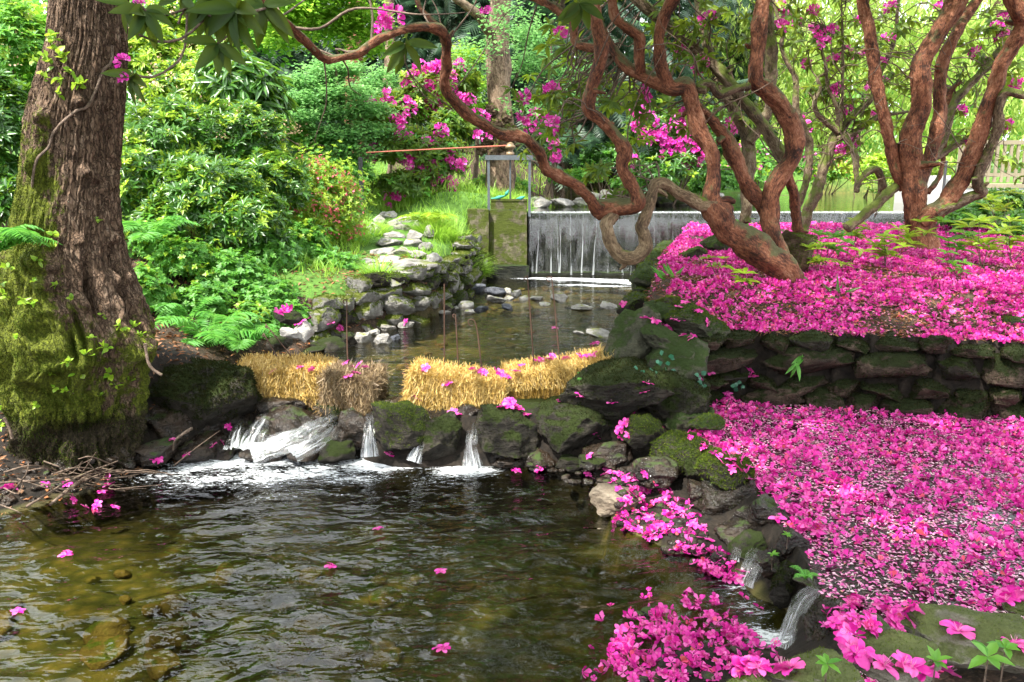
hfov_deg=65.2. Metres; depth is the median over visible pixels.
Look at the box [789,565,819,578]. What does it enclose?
fern
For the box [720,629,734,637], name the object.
blossom
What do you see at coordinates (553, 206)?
grass tuft
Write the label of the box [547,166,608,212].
shrub
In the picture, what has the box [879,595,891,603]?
blossom
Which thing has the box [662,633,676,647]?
blossom
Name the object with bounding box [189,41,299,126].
rhododendron shrub
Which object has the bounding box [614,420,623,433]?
blossom
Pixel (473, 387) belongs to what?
straw bale
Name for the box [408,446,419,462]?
cascade
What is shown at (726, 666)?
blossom
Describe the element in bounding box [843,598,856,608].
blossom
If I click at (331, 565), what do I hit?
blossom
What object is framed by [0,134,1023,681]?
ground
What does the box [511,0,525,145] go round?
tree
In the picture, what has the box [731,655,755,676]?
blossom
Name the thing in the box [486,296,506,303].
stone
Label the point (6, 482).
stick
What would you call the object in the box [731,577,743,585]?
blossom
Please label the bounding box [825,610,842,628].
blossom
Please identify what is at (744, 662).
blossom
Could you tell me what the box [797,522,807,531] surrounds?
blossom
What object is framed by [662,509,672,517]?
blossom
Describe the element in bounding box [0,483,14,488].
blossom
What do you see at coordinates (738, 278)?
seedling
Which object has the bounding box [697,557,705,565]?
blossom
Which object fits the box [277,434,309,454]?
boulder
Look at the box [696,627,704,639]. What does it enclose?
blossom
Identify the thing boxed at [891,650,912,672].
blossom
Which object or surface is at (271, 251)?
cow parsley
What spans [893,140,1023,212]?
footbridge
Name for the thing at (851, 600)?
blossom
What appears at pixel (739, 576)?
blossom
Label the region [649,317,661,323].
blossom
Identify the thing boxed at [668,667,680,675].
blossom
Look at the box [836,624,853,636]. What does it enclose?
blossom
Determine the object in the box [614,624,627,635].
blossom
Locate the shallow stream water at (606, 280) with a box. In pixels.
[299,275,631,395]
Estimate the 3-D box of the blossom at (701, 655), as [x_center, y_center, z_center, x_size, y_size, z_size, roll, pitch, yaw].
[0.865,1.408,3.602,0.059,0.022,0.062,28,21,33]
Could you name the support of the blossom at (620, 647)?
on the pool water at (473, 469)
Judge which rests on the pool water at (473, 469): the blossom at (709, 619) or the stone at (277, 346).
the blossom at (709, 619)
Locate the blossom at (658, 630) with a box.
[652,627,664,640]
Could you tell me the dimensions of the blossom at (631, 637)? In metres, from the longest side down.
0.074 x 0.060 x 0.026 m
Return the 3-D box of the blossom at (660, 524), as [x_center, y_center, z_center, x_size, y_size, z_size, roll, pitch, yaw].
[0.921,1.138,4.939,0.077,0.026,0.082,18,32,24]
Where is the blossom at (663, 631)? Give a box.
[659,624,665,637]
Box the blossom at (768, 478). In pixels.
[760,474,773,483]
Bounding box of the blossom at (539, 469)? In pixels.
[534,465,545,472]
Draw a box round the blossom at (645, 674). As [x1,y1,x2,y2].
[641,670,655,679]
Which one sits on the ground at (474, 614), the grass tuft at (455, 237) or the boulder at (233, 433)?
the grass tuft at (455, 237)
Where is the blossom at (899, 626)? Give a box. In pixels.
[891,618,905,631]
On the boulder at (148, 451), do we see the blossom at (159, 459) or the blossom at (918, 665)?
the blossom at (159, 459)
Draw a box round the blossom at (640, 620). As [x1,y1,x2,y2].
[636,618,644,625]
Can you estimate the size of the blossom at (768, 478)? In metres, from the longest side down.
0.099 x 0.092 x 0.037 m
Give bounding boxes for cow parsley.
[125,207,190,256]
[133,257,177,313]
[143,230,227,285]
[166,270,237,316]
[183,247,272,296]
[214,298,279,334]
[230,227,304,272]
[233,258,303,305]
[260,285,311,329]
[285,212,336,261]
[301,240,352,267]
[324,247,365,270]
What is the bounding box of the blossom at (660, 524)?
[655,522,666,529]
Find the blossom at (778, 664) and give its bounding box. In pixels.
[768,656,793,667]
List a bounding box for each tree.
[0,0,162,478]
[17,0,46,79]
[96,0,822,282]
[129,0,309,75]
[242,0,416,63]
[344,1,364,152]
[347,62,424,172]
[383,0,394,128]
[441,40,487,184]
[452,0,574,194]
[509,20,609,199]
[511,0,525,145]
[609,30,625,194]
[690,0,820,167]
[742,0,968,172]
[751,0,933,233]
[840,0,1023,250]
[868,0,1023,171]
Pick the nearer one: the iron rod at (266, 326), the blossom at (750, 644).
the blossom at (750, 644)
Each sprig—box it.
[650,350,675,372]
[694,371,706,387]
[730,380,744,391]
[768,550,778,569]
[782,531,792,548]
[816,653,841,681]
[926,645,952,681]
[968,640,1014,681]
[986,638,1020,681]
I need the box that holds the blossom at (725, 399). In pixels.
[717,396,730,402]
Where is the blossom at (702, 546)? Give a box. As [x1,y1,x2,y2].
[697,543,704,553]
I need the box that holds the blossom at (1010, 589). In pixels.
[999,584,1023,600]
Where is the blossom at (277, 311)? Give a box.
[274,307,283,315]
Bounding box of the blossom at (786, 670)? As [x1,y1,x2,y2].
[772,657,805,676]
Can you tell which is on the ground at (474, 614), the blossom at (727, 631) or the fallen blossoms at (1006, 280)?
the fallen blossoms at (1006, 280)
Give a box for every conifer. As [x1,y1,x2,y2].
[124,1,196,119]
[244,1,383,154]
[362,0,571,162]
[363,0,479,119]
[428,0,575,108]
[443,0,692,197]
[528,0,747,193]
[639,0,799,166]
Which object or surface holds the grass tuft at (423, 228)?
on the ground at (474, 614)
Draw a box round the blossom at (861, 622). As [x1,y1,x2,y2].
[850,615,878,636]
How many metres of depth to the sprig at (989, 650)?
1.55 m
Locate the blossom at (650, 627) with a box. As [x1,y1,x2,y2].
[644,624,657,637]
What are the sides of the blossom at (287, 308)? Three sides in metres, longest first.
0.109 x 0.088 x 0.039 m
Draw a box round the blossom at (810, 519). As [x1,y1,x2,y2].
[801,517,811,522]
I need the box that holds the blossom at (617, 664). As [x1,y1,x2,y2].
[613,658,622,675]
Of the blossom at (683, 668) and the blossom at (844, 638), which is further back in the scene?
the blossom at (683, 668)
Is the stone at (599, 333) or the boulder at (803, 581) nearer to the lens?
the boulder at (803, 581)
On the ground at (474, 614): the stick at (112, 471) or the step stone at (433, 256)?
the stick at (112, 471)
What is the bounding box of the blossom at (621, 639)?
[614,634,626,644]
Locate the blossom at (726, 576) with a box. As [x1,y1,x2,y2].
[718,572,735,583]
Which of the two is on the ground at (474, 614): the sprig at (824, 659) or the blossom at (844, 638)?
the sprig at (824, 659)
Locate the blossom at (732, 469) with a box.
[728,465,736,473]
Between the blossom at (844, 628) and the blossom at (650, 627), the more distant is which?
the blossom at (650, 627)
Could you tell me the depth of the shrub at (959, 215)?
12.42 m
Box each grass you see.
[122,180,512,278]
[292,138,546,206]
[350,170,535,212]
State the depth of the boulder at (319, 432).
6.38 m
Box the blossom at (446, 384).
[442,379,453,385]
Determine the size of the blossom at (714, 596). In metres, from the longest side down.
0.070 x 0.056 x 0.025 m
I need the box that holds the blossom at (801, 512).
[795,510,807,516]
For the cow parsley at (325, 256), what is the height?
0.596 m
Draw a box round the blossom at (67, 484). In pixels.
[61,480,72,486]
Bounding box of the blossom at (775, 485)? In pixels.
[767,481,779,487]
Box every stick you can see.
[0,468,125,483]
[0,504,23,515]
[3,483,22,493]
[4,465,56,472]
[8,461,28,496]
[17,478,73,495]
[25,461,117,507]
[26,480,86,489]
[39,482,91,489]
[43,460,64,471]
[49,475,90,504]
[52,467,108,474]
[69,471,138,478]
[78,456,113,465]
[82,473,122,482]
[85,467,143,480]
[101,468,156,473]
[103,467,143,472]
[103,474,133,478]
[115,485,156,491]
[123,470,160,475]
[131,469,172,474]
[173,427,192,450]
[173,430,219,465]
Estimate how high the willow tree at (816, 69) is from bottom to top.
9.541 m
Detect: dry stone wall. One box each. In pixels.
[307,233,487,341]
[616,239,673,314]
[697,329,1023,419]
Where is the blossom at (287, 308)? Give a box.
[279,303,292,312]
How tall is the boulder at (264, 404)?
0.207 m
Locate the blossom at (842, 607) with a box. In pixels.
[832,603,848,609]
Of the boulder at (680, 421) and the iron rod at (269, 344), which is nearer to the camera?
the boulder at (680, 421)
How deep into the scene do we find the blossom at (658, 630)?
3.90 m
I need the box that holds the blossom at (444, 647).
[432,643,450,652]
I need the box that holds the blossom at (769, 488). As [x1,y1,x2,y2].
[764,486,773,491]
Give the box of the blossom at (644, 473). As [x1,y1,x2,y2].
[640,468,647,478]
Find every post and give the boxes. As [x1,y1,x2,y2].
[358,157,364,215]
[942,161,947,189]
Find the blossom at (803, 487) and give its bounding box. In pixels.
[801,482,806,491]
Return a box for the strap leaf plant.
[821,275,860,297]
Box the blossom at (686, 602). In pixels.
[681,594,691,609]
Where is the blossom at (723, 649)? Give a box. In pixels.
[715,647,727,655]
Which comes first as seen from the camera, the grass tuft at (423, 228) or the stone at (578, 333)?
the stone at (578, 333)
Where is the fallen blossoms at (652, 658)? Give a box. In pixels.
[602,593,766,681]
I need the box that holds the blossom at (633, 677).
[627,671,639,681]
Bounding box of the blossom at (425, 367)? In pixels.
[421,363,430,371]
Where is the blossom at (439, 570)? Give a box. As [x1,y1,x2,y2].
[434,568,446,573]
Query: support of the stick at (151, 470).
on the pool water at (473, 469)
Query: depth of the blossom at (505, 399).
6.27 m
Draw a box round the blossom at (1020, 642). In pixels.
[1000,634,1023,647]
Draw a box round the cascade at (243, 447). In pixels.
[240,421,263,449]
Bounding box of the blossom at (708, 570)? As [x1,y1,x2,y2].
[705,564,713,575]
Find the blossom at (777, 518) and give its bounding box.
[768,513,786,522]
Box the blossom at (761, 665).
[739,656,772,676]
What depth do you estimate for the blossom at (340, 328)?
8.79 m
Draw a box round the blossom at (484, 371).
[477,368,488,375]
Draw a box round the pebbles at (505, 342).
[351,286,625,383]
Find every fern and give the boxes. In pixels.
[0,224,61,251]
[122,215,202,243]
[154,296,224,318]
[154,311,267,346]
[199,323,280,351]
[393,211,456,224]
[651,263,683,279]
[785,362,800,380]
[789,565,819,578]
[792,355,804,368]
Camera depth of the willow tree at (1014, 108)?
28.33 m
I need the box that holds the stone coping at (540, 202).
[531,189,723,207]
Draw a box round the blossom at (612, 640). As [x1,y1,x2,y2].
[608,637,618,646]
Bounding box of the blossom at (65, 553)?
[57,550,72,557]
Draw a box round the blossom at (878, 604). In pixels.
[870,597,885,609]
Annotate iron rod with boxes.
[262,333,277,357]
[265,323,293,358]
[343,299,347,361]
[444,284,444,364]
[452,314,458,364]
[468,319,481,366]
[524,275,533,364]
[546,276,559,358]
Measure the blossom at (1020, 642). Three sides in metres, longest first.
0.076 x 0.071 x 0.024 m
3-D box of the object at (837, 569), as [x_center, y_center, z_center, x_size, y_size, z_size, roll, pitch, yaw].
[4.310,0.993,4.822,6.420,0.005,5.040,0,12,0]
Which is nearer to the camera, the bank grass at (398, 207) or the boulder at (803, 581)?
the boulder at (803, 581)
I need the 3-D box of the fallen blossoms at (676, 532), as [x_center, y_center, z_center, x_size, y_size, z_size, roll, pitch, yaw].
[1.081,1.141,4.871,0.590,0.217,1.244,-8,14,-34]
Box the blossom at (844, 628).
[839,622,855,634]
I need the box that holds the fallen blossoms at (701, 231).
[654,221,1023,281]
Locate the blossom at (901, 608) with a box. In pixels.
[890,601,919,611]
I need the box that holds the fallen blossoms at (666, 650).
[582,587,781,680]
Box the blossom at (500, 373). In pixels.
[496,368,503,378]
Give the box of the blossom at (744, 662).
[740,657,759,678]
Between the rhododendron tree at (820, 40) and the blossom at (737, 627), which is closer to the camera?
the blossom at (737, 627)
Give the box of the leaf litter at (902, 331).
[644,244,1023,342]
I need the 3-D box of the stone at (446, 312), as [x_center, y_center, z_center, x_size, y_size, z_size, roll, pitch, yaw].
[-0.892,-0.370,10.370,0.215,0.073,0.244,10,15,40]
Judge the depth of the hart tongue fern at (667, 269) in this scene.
8.72 m
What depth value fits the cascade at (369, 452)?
6.14 m
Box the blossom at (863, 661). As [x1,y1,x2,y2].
[837,637,870,670]
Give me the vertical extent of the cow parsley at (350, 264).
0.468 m
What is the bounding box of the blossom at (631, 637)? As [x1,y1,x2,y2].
[622,635,634,641]
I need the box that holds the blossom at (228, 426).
[224,423,231,430]
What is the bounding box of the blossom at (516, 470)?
[511,468,521,472]
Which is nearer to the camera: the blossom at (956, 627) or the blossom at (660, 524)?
the blossom at (956, 627)
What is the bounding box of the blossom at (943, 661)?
[929,660,946,667]
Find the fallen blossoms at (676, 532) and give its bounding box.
[611,481,743,579]
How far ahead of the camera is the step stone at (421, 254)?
10.87 m
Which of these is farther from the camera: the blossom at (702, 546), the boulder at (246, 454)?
the boulder at (246, 454)
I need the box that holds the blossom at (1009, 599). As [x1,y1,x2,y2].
[993,592,1020,605]
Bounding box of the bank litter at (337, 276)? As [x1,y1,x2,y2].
[125,220,437,377]
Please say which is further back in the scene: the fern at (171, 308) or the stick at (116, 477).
the fern at (171, 308)
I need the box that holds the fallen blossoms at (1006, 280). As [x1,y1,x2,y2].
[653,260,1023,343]
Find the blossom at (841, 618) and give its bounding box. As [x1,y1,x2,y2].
[837,614,853,626]
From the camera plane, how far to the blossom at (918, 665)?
1.87 m
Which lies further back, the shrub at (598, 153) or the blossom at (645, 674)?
the shrub at (598, 153)
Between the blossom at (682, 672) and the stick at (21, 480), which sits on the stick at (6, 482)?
the stick at (21, 480)
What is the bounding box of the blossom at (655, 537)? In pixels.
[651,533,662,539]
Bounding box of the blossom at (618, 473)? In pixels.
[613,470,622,476]
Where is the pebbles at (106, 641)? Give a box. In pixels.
[0,559,424,681]
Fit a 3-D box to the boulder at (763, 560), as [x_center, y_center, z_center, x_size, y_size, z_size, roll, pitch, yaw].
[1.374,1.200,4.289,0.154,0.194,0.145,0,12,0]
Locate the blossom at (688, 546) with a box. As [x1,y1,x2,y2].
[685,545,694,549]
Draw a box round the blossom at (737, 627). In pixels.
[734,625,741,634]
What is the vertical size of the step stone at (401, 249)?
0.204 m
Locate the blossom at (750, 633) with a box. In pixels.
[738,628,757,639]
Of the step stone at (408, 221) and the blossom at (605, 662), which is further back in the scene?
the step stone at (408, 221)
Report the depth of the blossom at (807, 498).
4.80 m
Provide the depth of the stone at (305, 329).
6.21 m
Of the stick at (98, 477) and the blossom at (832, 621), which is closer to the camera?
the blossom at (832, 621)
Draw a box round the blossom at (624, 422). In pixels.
[619,417,628,428]
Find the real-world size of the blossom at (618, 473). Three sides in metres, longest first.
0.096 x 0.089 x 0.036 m
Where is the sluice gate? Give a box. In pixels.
[485,142,532,215]
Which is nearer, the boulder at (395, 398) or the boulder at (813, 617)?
the boulder at (813, 617)
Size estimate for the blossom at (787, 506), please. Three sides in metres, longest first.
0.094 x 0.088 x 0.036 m
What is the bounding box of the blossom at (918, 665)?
[895,652,930,677]
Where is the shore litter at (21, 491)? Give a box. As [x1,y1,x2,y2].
[0,370,181,514]
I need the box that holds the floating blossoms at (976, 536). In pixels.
[663,399,1023,681]
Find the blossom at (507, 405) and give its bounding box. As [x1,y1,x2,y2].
[502,397,516,408]
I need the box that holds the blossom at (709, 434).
[703,430,711,436]
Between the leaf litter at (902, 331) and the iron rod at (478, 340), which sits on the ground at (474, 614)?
the leaf litter at (902, 331)
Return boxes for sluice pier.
[467,208,528,290]
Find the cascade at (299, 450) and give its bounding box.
[287,442,309,460]
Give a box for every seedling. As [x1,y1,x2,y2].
[700,255,727,274]
[725,265,759,290]
[801,240,878,275]
[806,228,856,257]
[843,218,871,245]
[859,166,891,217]
[863,229,914,267]
[887,216,938,253]
[932,216,981,261]
[935,249,974,279]
[951,212,1013,267]
[975,188,1023,224]
[995,215,1023,261]
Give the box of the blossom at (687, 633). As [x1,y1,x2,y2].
[682,630,696,639]
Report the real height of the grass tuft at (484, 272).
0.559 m
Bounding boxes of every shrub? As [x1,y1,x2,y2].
[0,0,45,153]
[0,69,30,227]
[120,84,314,249]
[127,0,251,114]
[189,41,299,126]
[249,140,381,246]
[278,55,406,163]
[281,114,358,161]
[328,155,376,182]
[355,87,492,207]
[396,56,483,180]
[463,174,535,191]
[514,107,567,198]
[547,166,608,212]
[569,138,639,191]
[608,174,679,197]
[617,98,731,212]
[687,159,739,212]
[720,134,820,187]
[802,160,852,193]
[850,152,890,196]
[886,145,955,184]
[936,201,1002,229]
[972,186,1023,213]
[990,208,1023,236]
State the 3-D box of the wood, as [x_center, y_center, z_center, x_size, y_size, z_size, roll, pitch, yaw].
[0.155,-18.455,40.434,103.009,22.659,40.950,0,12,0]
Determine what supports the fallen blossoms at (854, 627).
on the ground at (474, 614)
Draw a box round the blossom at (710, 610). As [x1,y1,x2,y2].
[703,609,717,617]
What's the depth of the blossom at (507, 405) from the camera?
6.24 m
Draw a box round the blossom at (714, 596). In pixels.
[709,592,718,605]
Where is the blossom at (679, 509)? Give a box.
[674,506,684,512]
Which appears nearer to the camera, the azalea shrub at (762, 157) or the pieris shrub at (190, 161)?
the pieris shrub at (190, 161)
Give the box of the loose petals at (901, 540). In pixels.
[702,401,1023,681]
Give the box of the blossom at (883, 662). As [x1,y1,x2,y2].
[866,651,898,679]
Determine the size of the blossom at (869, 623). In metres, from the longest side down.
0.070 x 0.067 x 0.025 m
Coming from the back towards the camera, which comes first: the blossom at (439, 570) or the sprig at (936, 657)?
the blossom at (439, 570)
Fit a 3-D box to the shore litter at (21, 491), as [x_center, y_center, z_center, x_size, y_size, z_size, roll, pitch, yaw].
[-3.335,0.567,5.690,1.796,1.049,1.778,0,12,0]
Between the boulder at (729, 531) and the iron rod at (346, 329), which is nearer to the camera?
the boulder at (729, 531)
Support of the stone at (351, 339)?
on the shallow stream water at (606, 280)
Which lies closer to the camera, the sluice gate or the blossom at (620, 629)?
the blossom at (620, 629)
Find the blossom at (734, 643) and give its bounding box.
[730,637,740,647]
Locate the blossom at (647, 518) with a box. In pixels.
[643,515,654,521]
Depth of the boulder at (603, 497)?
5.25 m
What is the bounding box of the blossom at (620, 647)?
[617,642,629,654]
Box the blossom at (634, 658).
[628,653,639,669]
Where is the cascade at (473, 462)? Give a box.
[466,454,480,467]
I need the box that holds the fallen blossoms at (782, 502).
[687,430,826,542]
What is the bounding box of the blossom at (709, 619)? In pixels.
[706,612,717,622]
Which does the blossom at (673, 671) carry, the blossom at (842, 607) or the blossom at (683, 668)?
the blossom at (683, 668)
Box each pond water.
[527,193,903,211]
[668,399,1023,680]
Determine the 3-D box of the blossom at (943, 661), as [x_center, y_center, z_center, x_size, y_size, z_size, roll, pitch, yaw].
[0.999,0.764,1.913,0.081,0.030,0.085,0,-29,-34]
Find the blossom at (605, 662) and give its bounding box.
[600,659,612,668]
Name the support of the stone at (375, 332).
on the shallow stream water at (606, 280)
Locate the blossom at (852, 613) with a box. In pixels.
[843,609,860,622]
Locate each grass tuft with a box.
[333,227,385,246]
[348,256,405,276]
[354,214,397,237]
[397,245,429,259]
[402,210,470,241]
[404,204,498,270]
[476,261,491,278]
[540,195,577,212]
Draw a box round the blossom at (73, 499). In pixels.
[70,494,77,504]
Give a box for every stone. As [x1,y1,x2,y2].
[266,336,292,353]
[273,310,303,324]
[280,327,302,338]
[294,320,313,342]
[300,346,325,354]
[310,336,348,352]
[342,332,357,346]
[354,332,371,346]
[362,258,375,262]
[366,222,382,233]
[367,263,390,269]
[368,328,379,335]
[370,247,394,253]
[373,215,385,223]
[373,333,392,345]
[375,237,402,246]
[377,255,400,261]
[379,324,396,332]
[381,211,396,218]
[383,231,405,237]
[387,218,401,225]
[387,246,411,255]
[388,278,404,286]
[390,268,412,274]
[391,258,437,270]
[391,334,400,340]
[393,224,411,229]
[398,216,417,222]
[398,322,413,329]
[403,239,422,246]
[406,229,423,239]
[411,250,427,258]
[418,242,432,250]
[423,225,434,237]
[426,252,442,262]
[439,310,450,314]
[443,303,454,311]
[458,301,473,308]
[464,309,474,315]
[471,283,485,295]
[474,306,488,313]
[485,287,505,297]
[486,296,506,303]
[501,303,512,310]
[504,287,511,293]
[504,296,513,300]
[511,289,521,298]
[519,295,527,300]
[530,296,542,299]
[539,302,549,306]
[550,293,567,303]
[571,304,592,311]
[573,331,584,335]
[586,328,609,340]
[600,301,617,310]
[726,672,771,681]
[764,645,864,681]
[841,628,941,681]
[901,601,1023,673]
[1002,601,1023,615]
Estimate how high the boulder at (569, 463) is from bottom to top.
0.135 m
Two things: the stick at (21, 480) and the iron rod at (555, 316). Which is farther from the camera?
the iron rod at (555, 316)
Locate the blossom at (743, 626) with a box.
[738,623,747,634]
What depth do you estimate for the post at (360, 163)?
13.45 m
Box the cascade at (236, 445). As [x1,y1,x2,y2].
[230,432,238,448]
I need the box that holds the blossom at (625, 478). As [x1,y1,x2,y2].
[621,475,630,481]
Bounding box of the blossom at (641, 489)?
[638,487,647,494]
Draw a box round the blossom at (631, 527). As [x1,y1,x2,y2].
[624,524,634,530]
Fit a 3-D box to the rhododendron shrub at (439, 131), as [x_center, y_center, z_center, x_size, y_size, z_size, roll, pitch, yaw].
[-1.719,-3.652,15.024,2.838,2.254,2.250,0,12,0]
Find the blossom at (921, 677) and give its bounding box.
[916,667,938,681]
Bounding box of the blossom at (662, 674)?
[658,670,672,679]
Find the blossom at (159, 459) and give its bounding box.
[150,456,162,463]
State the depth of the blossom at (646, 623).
3.99 m
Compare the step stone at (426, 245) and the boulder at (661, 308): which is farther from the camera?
the step stone at (426, 245)
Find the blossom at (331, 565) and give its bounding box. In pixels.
[324,562,336,568]
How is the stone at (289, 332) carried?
on the ground at (474, 614)
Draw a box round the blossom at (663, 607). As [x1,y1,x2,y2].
[658,602,668,615]
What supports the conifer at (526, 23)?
on the ground at (474, 614)
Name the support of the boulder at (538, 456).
on the ground at (474, 614)
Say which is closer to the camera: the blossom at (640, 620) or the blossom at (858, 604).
the blossom at (858, 604)
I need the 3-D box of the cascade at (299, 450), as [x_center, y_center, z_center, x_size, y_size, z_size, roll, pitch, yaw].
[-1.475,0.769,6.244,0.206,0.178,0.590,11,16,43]
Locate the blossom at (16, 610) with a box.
[10,607,25,614]
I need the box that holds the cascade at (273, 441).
[249,431,290,460]
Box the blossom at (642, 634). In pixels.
[637,632,647,638]
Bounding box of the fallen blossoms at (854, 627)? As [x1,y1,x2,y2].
[819,595,924,638]
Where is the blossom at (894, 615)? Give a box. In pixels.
[883,608,902,626]
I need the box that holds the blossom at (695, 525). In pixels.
[691,521,699,528]
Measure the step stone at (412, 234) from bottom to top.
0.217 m
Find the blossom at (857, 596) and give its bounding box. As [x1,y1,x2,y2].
[850,593,864,599]
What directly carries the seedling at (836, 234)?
on the ground at (474, 614)
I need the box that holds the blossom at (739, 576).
[733,573,745,578]
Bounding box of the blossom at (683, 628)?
[677,625,686,636]
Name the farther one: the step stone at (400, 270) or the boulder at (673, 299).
the step stone at (400, 270)
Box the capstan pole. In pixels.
[366,145,505,152]
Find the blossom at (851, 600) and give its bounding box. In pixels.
[847,597,859,608]
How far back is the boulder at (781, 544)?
4.24 m
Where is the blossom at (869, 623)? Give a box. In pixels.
[864,612,879,637]
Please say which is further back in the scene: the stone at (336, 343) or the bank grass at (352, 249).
the bank grass at (352, 249)
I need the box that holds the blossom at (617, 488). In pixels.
[615,485,622,490]
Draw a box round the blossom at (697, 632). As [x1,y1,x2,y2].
[693,631,703,638]
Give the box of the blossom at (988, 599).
[982,595,995,601]
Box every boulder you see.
[110,447,135,465]
[135,437,181,466]
[144,406,221,438]
[149,356,263,432]
[171,438,219,462]
[191,430,228,444]
[202,442,236,462]
[221,414,247,426]
[221,423,250,442]
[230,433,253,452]
[238,439,283,462]
[246,420,258,434]
[247,411,258,421]
[252,433,270,441]
[254,405,319,440]
[255,396,307,413]
[259,429,278,445]
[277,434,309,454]
[287,444,318,461]
[305,420,334,446]
[310,414,335,425]
[313,400,346,422]
[317,437,355,464]
[330,425,346,441]
[337,407,373,450]
[370,393,402,410]
[370,400,429,451]
[416,410,462,460]
[455,403,479,415]
[473,403,538,458]
[489,453,522,471]
[514,398,543,413]
[522,447,556,470]
[535,395,612,454]
[555,454,581,473]
[559,356,675,419]
[578,454,605,470]
[581,440,632,468]
[589,483,641,516]
[600,305,661,358]
[620,413,663,452]
[631,456,680,488]
[639,324,678,349]
[641,369,712,420]
[643,300,655,306]
[643,334,709,380]
[648,429,712,477]
[652,302,670,323]
[654,294,684,305]
[661,407,714,431]
[664,303,729,336]
[670,523,683,529]
[679,246,707,258]
[682,456,701,480]
[687,479,701,501]
[688,412,724,430]
[689,474,758,515]
[693,447,755,489]
[699,235,730,250]
[714,518,752,545]
[727,529,767,561]
[730,505,757,528]
[746,492,791,526]
[753,548,780,578]
[754,484,773,494]
[768,559,796,608]
[771,527,810,562]
[791,566,824,589]
[803,594,849,641]
[836,612,890,635]
[1002,315,1023,325]
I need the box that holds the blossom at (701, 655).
[697,650,709,659]
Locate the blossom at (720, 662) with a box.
[711,657,723,665]
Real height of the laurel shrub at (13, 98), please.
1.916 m
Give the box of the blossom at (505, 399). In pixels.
[502,397,512,403]
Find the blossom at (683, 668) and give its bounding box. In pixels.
[674,664,686,677]
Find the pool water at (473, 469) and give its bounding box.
[0,453,791,674]
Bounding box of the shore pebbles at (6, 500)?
[0,456,744,681]
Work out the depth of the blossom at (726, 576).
4.43 m
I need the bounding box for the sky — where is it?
[40,0,1020,153]
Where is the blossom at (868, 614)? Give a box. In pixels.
[859,610,877,628]
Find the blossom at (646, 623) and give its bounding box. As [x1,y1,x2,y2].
[642,620,651,625]
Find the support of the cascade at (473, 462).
on the pool water at (473, 469)
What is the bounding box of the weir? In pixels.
[528,212,904,287]
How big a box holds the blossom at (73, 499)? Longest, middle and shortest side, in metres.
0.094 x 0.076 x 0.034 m
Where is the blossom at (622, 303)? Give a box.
[619,300,626,307]
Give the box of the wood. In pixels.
[8,0,1023,173]
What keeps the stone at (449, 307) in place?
on the shallow stream water at (606, 280)
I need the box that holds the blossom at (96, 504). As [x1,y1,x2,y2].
[91,499,102,513]
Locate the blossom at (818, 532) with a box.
[810,529,825,537]
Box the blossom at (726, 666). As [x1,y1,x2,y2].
[722,661,732,669]
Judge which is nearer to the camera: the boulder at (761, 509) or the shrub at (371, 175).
the boulder at (761, 509)
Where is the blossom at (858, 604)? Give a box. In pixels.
[850,601,866,607]
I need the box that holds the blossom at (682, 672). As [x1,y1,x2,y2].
[672,670,686,680]
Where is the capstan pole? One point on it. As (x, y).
(438, 149)
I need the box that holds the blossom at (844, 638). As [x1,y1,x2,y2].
[834,633,874,663]
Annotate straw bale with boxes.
[234,350,339,414]
[313,357,394,421]
[399,356,512,412]
[497,342,613,398]
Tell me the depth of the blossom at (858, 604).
3.66 m
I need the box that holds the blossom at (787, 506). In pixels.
[777,503,793,511]
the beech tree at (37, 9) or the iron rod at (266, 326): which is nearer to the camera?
the iron rod at (266, 326)
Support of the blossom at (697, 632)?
on the pool water at (473, 469)
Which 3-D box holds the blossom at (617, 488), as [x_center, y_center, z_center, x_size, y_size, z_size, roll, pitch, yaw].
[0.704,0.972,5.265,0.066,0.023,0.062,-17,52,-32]
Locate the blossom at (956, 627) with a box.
[939,619,975,639]
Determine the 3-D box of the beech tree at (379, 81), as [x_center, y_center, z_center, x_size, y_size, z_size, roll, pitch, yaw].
[-2.626,-4.598,17.138,1.586,2.704,2.197,-10,15,-40]
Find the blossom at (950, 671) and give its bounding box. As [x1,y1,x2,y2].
[941,666,961,677]
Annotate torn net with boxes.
[491,190,524,199]
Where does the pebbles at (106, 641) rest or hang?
on the ground at (474, 614)
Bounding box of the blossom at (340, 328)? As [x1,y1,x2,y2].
[336,324,343,330]
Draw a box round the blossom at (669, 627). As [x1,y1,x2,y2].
[659,622,676,634]
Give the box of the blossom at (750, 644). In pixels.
[747,637,755,647]
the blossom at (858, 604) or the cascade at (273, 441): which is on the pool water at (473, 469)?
the cascade at (273, 441)
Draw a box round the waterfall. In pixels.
[536,211,898,274]
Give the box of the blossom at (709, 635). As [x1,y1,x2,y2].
[704,630,715,638]
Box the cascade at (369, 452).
[361,438,374,456]
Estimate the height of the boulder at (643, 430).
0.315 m
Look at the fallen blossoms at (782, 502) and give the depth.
5.00 m
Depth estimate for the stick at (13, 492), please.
5.20 m
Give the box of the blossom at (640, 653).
[634,649,648,657]
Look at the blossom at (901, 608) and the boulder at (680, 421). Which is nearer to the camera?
the blossom at (901, 608)
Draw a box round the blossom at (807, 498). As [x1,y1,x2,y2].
[802,495,812,501]

